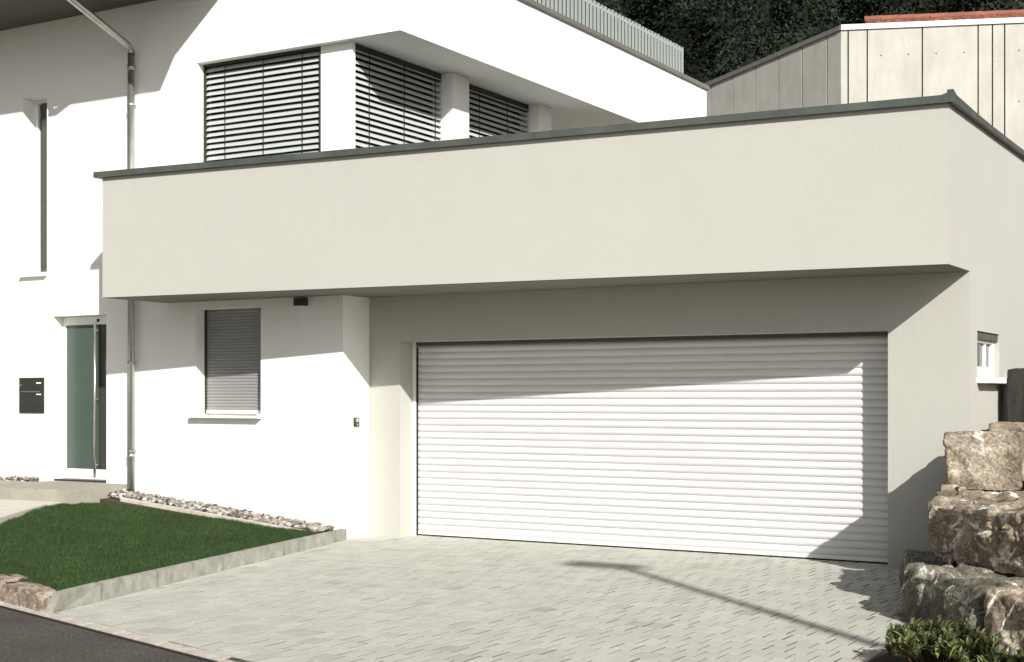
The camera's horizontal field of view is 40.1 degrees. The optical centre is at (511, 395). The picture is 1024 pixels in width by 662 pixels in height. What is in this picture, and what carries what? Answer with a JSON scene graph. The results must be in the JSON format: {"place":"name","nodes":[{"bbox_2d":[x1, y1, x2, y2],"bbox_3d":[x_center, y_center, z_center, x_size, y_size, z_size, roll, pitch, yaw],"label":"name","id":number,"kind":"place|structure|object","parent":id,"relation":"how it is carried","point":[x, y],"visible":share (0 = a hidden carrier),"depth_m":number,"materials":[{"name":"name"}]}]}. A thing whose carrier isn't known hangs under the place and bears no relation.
{"place":"outdoors","nodes":[
{"label":"outdoors","id":0,"kind":"place"},
{"bbox_2d":[0,499,59,523],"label":"path","id":1,"kind":"structure","parent":0,"point":[9,508],"depth_m":15.64,"materials":[{"name":"beige concrete"}]},
{"bbox_2d":[0,480,127,504],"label":"entrance step","id":2,"kind":"object","parent":1,"relation":"on","point":[68,492],"visible":0.76,"depth_m":16.65,"materials":[{"name":"concrete"}]},
{"bbox_2d":[0,475,38,481],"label":"gravel","id":3,"kind":"structure","parent":2,"relation":"on","point":[23,478],"depth_m":18.11,"materials":[{"name":"grey gravel"}]},
{"bbox_2d":[0,607,207,661],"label":"road","id":4,"kind":"structure","parent":0,"point":[26,637],"depth_m":9.04,"materials":[{"name":"grey asphalt"}]},
{"bbox_2d":[0,605,217,661],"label":"tar seam","id":5,"kind":"object","parent":4,"relation":"on","point":[132,640],"visible":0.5,"depth_m":9.38,"materials":[{"name":"black"}]},
{"bbox_2d":[0,502,323,596],"bbox_3d":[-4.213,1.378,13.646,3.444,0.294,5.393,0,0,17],"label":"grass","id":6,"kind":"structure","parent":0,"point":[67,546],"depth_m":13.66,"materials":[{"name":"green plant"}]},
{"bbox_2d":[56,535,909,661],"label":"driveway","id":7,"kind":"structure","parent":0,"point":[504,603],"depth_m":10.64,"materials":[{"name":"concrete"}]},
{"bbox_2d":[899,549,934,586],"bbox_3d":[3.673,1.468,11.821,0.970,0.440,1.766,0,0,23],"label":"boulder","id":8,"kind":"object","parent":7,"relation":"on","point":[908,554],"visible":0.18,"depth_m":11.33,"materials":[{"name":"grey stone"}]},
{"bbox_2d":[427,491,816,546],"bbox_3d":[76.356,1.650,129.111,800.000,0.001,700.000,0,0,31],"label":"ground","id":9,"kind":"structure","parent":0,"point":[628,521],"depth_m":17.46,"materials":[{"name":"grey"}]},
{"bbox_2d":[0,573,26,599],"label":"sandstone block","id":10,"kind":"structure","parent":9,"relation":"on","point":[4,578],"depth_m":11.07,"materials":[{"name":"beige stone"}]},
{"bbox_2d":[1,582,54,610],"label":"sandstone block","id":11,"kind":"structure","parent":9,"relation":"on","point":[33,596],"depth_m":10.64,"materials":[{"name":"beige stone"}]},
{"bbox_2d":[45,582,100,612],"bbox_3d":[-3.317,1.554,10.638,0.119,0.192,0.647,0,0,20],"label":"kerbstone","id":12,"kind":"object","parent":9,"relation":"on","point":[73,597],"visible":0.63,"depth_m":10.60,"materials":[{"name":"concrete"}]},
{"bbox_2d":[0,600,235,661],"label":"road edging","id":13,"kind":"object","parent":9,"relation":"on","point":[147,639],"visible":0.68,"depth_m":9.38,"materials":[{"name":"grey concrete"}]},
{"bbox_2d":[98,570,156,600],"bbox_3d":[-3.105,1.554,11.351,0.076,0.192,0.848,0,0,16],"label":"kerbstone","id":14,"kind":"object","parent":9,"relation":"on","point":[126,585],"visible":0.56,"depth_m":11.29,"materials":[{"name":"concrete"}]},
{"bbox_2d":[154,556,221,586],"bbox_3d":[-2.828,1.556,12.291,0.076,0.189,1.158,0,0,16],"label":"kerbstone","id":15,"kind":"object","parent":9,"relation":"on","point":[167,575],"visible":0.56,"depth_m":12.21,"materials":[{"name":"concrete"}]},
{"bbox_2d":[100,497,330,532],"bbox_3d":[-3.468,1.438,16.217,3.240,0.425,0.587,0,0,31],"label":"gravel bed","id":16,"kind":"object","parent":9,"relation":"on","point":[110,500],"visible":0.05,"depth_m":16.60,"materials":[{"name":"stone"}]},
{"bbox_2d":[120,497,304,530],"bbox_3d":[-3.448,1.417,15.995,2.780,0.405,0.055,0,0,31],"label":"stone edging","id":17,"kind":"object","parent":16,"relation":"on","point":[161,506],"visible":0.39,"depth_m":16.12,"materials":[{"name":"beige stone"}]},
{"bbox_2d":[107,489,334,532],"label":"gravel","id":18,"kind":"structure","parent":16,"relation":"on","point":[297,523],"depth_m":16.16,"materials":[{"name":"grey gravel"}]},
{"bbox_2d":[219,542,283,570],"bbox_3d":[-2.487,1.558,13.449,0.076,0.184,1.302,0,0,16],"label":"kerbstone","id":19,"kind":"object","parent":9,"relation":"on","point":[248,556],"visible":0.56,"depth_m":13.37,"materials":[{"name":"concrete"}]},
{"bbox_2d":[282,531,334,555],"bbox_3d":[-2.125,1.561,14.675,0.076,0.179,1.302,0,0,16],"label":"kerbstone","id":20,"kind":"object","parent":9,"relation":"on","point":[291,546],"visible":0.56,"depth_m":14.58,"materials":[{"name":"concrete"}]},
{"bbox_2d":[333,528,346,542],"bbox_3d":[-1.900,1.563,15.437,0.076,0.173,0.332,0,0,16],"label":"kerbstone","id":21,"kind":"object","parent":9,"relation":"on","point":[340,534],"visible":0.56,"depth_m":15.40,"materials":[{"name":"concrete"}]},
{"bbox_2d":[0,0,709,539],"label":"house","id":22,"kind":"structure","parent":9,"relation":"on","point":[258,406],"depth_m":17.03,"materials":[{"name":"white paint"}]},
{"bbox_2d":[19,378,43,412],"bbox_3d":[-6.219,0.000,18.170,0.460,0.456,0.028,0,0,31],"label":"mailbox","id":23,"kind":"object","parent":22,"relation":"attached to","point":[31,395],"visible":1,"depth_m":18.16,"materials":[{"name":"metal"}]},
{"bbox_2d":[18,99,46,277],"bbox_3d":[-6.118,-2.699,18.257,0.480,2.338,0.340,0,0,31],"label":"window","id":24,"kind":"structure","parent":22,"relation":"in","point":[41,106],"depth_m":18.44,"materials":[{"name":"white"}]},
{"bbox_2d":[54,316,105,482],"bbox_3d":[-5.386,0.045,17.882,0.953,2.099,0.300,0,0,31],"label":"front door","id":25,"kind":"structure","parent":22,"relation":"in","point":[84,338],"depth_m":17.94,"materials":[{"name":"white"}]},
{"bbox_2d":[67,0,136,490],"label":"downpipe","id":26,"kind":"object","parent":22,"relation":"attached to","point":[109,30],"visible":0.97,"depth_m":17.12,"materials":[{"name":"metal"}]},
{"bbox_2d":[189,309,261,418],"bbox_3d":[-3.295,-0.376,16.564,1.065,1.288,0.360,0,0,31],"label":"window","id":27,"kind":"structure","parent":22,"relation":"in","point":[232,338],"depth_m":16.67,"materials":[{"name":"white"}]},
{"bbox_2d":[203,46,320,161],"bbox_3d":[-2.878,-2.829,16.468,1.776,2.258,0.220,0,0,31],"label":"window","id":28,"kind":"structure","parent":22,"relation":"in","point":[265,105],"depth_m":16.46,"materials":[{"name":"metal"}]},
{"bbox_2d":[293,297,307,306],"bbox_3d":[-2.386,-1.051,15.856,0.130,0.098,0.107,0,0,31],"label":"wall lamp","id":29,"kind":"object","parent":22,"relation":"attached to","point":[300,302],"visible":1,"depth_m":15.82,"materials":[{"name":"metal"}]},
{"bbox_2d":[353,417,359,425],"bbox_3d":[-1.749,0.300,15.812,0.029,0.100,0.090,0,0,31],"label":"key switch","id":30,"kind":"object","parent":22,"relation":"attached to","point":[356,421],"visible":1,"depth_m":15.79,"materials":[{"name":"metal"}]},
{"bbox_2d":[355,43,441,147],"bbox_3d":[-1.409,-2.829,16.574,0.241,2.258,1.778,0,0,31],"label":"window","id":31,"kind":"structure","parent":22,"relation":"in","point":[393,96],"depth_m":16.51,"materials":[{"name":"metal"}]},
{"bbox_2d":[469,84,528,137],"bbox_3d":[-0.314,-2.829,18.426,0.241,2.258,1.776,0,0,31],"label":"window","id":32,"kind":"structure","parent":22,"relation":"in","point":[490,113],"depth_m":18.48,"materials":[{"name":"metal"}]},
{"bbox_2d":[534,0,683,72],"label":"railing","id":33,"kind":"object","parent":22,"relation":"on","point":[665,51],"visible":0.56,"depth_m":20.48,"materials":[{"name":"grey metal"}]},
{"bbox_2d":[93,89,1023,567],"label":"garage","id":34,"kind":"structure","parent":9,"relation":"on","point":[781,333],"depth_m":14.00,"materials":[{"name":"plaster"},{"name":"painted metal"},{"name":"concrete"}]},
{"bbox_2d":[413,332,887,563],"bbox_3d":[1.257,0.446,14.679,5.620,2.324,0.070,0,0,31],"label":"garage door","id":35,"kind":"structure","parent":34,"relation":"in","point":[836,412],"depth_m":14.51,"materials":[{"name":"white metal"}]},
{"bbox_2d":[977,332,1007,383],"bbox_3d":[4.589,-0.351,13.476,0.240,0.478,1.330,0,0,31],"label":"window","id":36,"kind":"structure","parent":34,"relation":"in","point":[985,341],"depth_m":13.43,"materials":[{"name":"white"}]},
{"bbox_2d":[704,17,1023,149],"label":"concrete building","id":37,"kind":"structure","parent":9,"relation":"on","point":[977,65],"depth_m":27.84,"materials":[{"name":"concrete"},{"name":"metal"}]},
{"bbox_2d":[855,626,908,661],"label":"driveway edging","id":38,"kind":"object","parent":9,"relation":"on","point":[876,653],"visible":0.3,"depth_m":8.64,"materials":[{"name":"grey concrete"}]},
{"bbox_2d":[873,652,969,661],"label":"planting bed","id":39,"kind":"object","parent":9,"relation":"on","point":[888,657],"depth_m":8.46,"materials":[{"name":"soil"}]},
{"bbox_2d":[882,615,1004,661],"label":"shrub","id":40,"kind":"object","parent":39,"relation":"on","point":[937,641],"visible":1,"depth_m":8.05,"materials":[{"name":"green plant"}]},
{"bbox_2d":[963,646,1023,661],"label":"shrub","id":41,"kind":"object","parent":39,"relation":"on","point":[998,656],"visible":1,"depth_m":7.76,"materials":[{"name":"green plant"}]},
{"bbox_2d":[984,584,1023,654],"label":"boulder","id":42,"kind":"object","parent":39,"relation":"on","point":[1004,610],"visible":0.69,"depth_m":8.66,"materials":[{"name":"stone"}]},
{"bbox_2d":[864,9,1023,23],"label":"tiled house","id":43,"kind":"structure","parent":9,"relation":"on","point":[944,16],"depth_m":31.33,"materials":[{"name":"tile"}]},
{"bbox_2d":[895,554,1023,630],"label":"boulder","id":44,"kind":"object","parent":9,"relation":"on","point":[934,588],"visible":0.63,"depth_m":9.63,"materials":[{"name":"grey stone"}]},
{"bbox_2d":[971,484,1023,491],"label":"bank","id":45,"kind":"structure","parent":0,"point":[1022,487],"depth_m":11.52,"materials":[{"name":"soil"}]},
{"bbox_2d":[926,489,1023,575],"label":"boulder","id":46,"kind":"object","parent":45,"relation":"on","point":[981,528],"visible":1,"depth_m":10.04,"materials":[{"name":"stone"}]},
{"bbox_2d":[941,484,957,490],"bbox_3d":[3.546,0.758,11.378,0.125,0.081,0.103,0,0,31],"label":"stone","id":47,"kind":"object","parent":46,"relation":"on","point":[948,486],"visible":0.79,"depth_m":11.34,"materials":[{"name":"stone"}]},
{"bbox_2d":[955,486,965,491],"bbox_3d":[3.608,0.755,11.285,0.070,0.043,0.057,0,0,-10],"label":"stone","id":48,"kind":"object","parent":46,"relation":"on","point":[958,489],"visible":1,"depth_m":11.26,"materials":[{"name":"stone"}]},
{"bbox_2d":[943,430,1023,490],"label":"boulder","id":49,"kind":"object","parent":46,"relation":"on","point":[987,460],"visible":0.94,"depth_m":11.44,"materials":[{"name":"stone"}]},
{"bbox_2d":[1011,482,1021,487],"bbox_3d":[3.960,0.701,11.017,0.056,0.045,0.071,0,0,-41],"label":"stone","id":50,"kind":"object","parent":46,"relation":"on","point":[1017,484],"visible":1,"depth_m":10.99,"materials":[{"name":"stone"}]},
{"bbox_2d":[989,421,1023,431],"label":"flat stone","id":51,"kind":"object","parent":45,"relation":"on","point":[1002,426],"visible":0.34,"depth_m":12.85,"materials":[{"name":"beige stone"}]},
{"bbox_2d":[1007,368,1023,422],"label":"timber post","id":52,"kind":"object","parent":45,"relation":"on","point":[1015,392],"visible":0.47,"depth_m":13.51,"materials":[{"name":"wood"}]},
{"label":"hill","id":53,"kind":"structure","parent":0,"visible":0},
{"bbox_2d":[537,0,1023,102],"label":"woodland","id":54,"kind":"object","parent":53,"relation":"on","point":[714,39],"visible":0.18,"depth_m":51.48,"materials":[{"name":"green plant"}]}
]}

